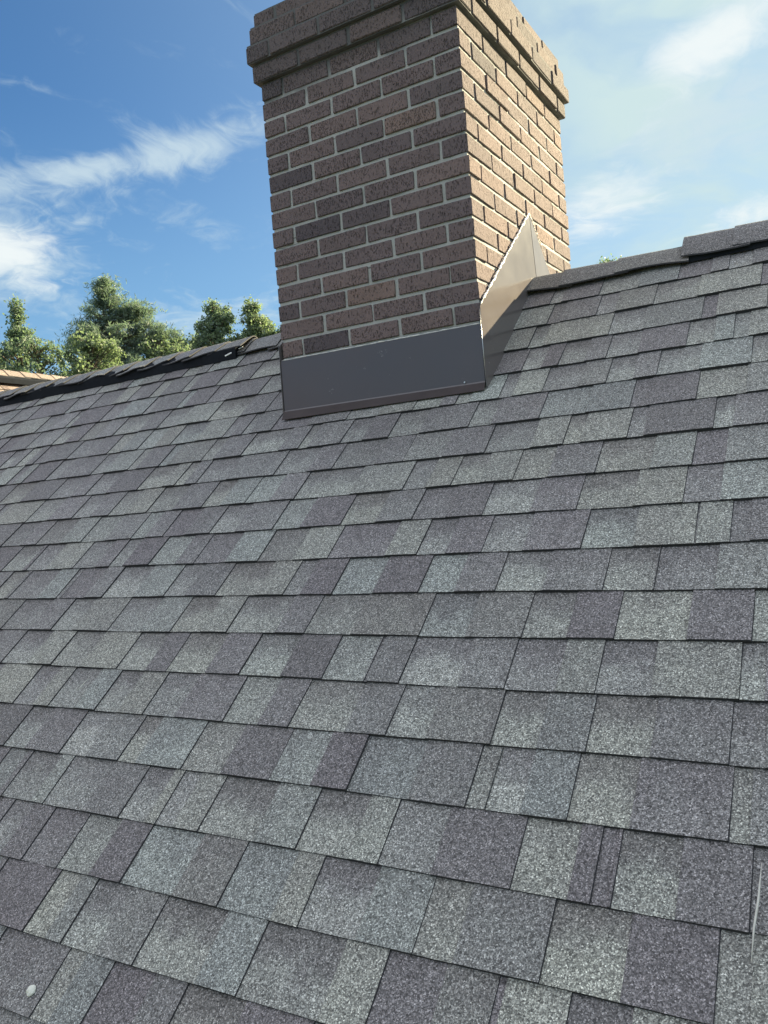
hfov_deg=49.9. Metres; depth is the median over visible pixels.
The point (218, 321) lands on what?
broadleaf tree
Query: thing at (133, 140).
sky
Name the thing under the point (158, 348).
broadleaf tree
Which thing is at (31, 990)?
pebble
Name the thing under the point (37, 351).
broadleaf tree
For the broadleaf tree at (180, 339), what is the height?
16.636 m
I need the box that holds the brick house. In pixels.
[0,0,767,1023]
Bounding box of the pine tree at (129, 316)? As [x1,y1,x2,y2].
[54,273,186,375]
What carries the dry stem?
on the brick house
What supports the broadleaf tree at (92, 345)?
on the ground
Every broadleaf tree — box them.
[0,295,47,372]
[0,330,76,376]
[54,329,128,376]
[136,330,193,359]
[169,332,205,347]
[181,297,239,349]
[231,294,281,341]
[598,254,621,263]
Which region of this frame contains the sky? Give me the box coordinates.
[0,0,767,374]
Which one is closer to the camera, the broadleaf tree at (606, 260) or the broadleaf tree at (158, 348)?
the broadleaf tree at (158, 348)
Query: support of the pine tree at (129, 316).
on the ground
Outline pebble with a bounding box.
[26,985,35,996]
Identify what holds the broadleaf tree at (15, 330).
on the ground
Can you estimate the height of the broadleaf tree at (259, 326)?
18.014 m
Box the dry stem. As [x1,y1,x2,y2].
[751,863,761,962]
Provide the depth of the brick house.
2.06 m

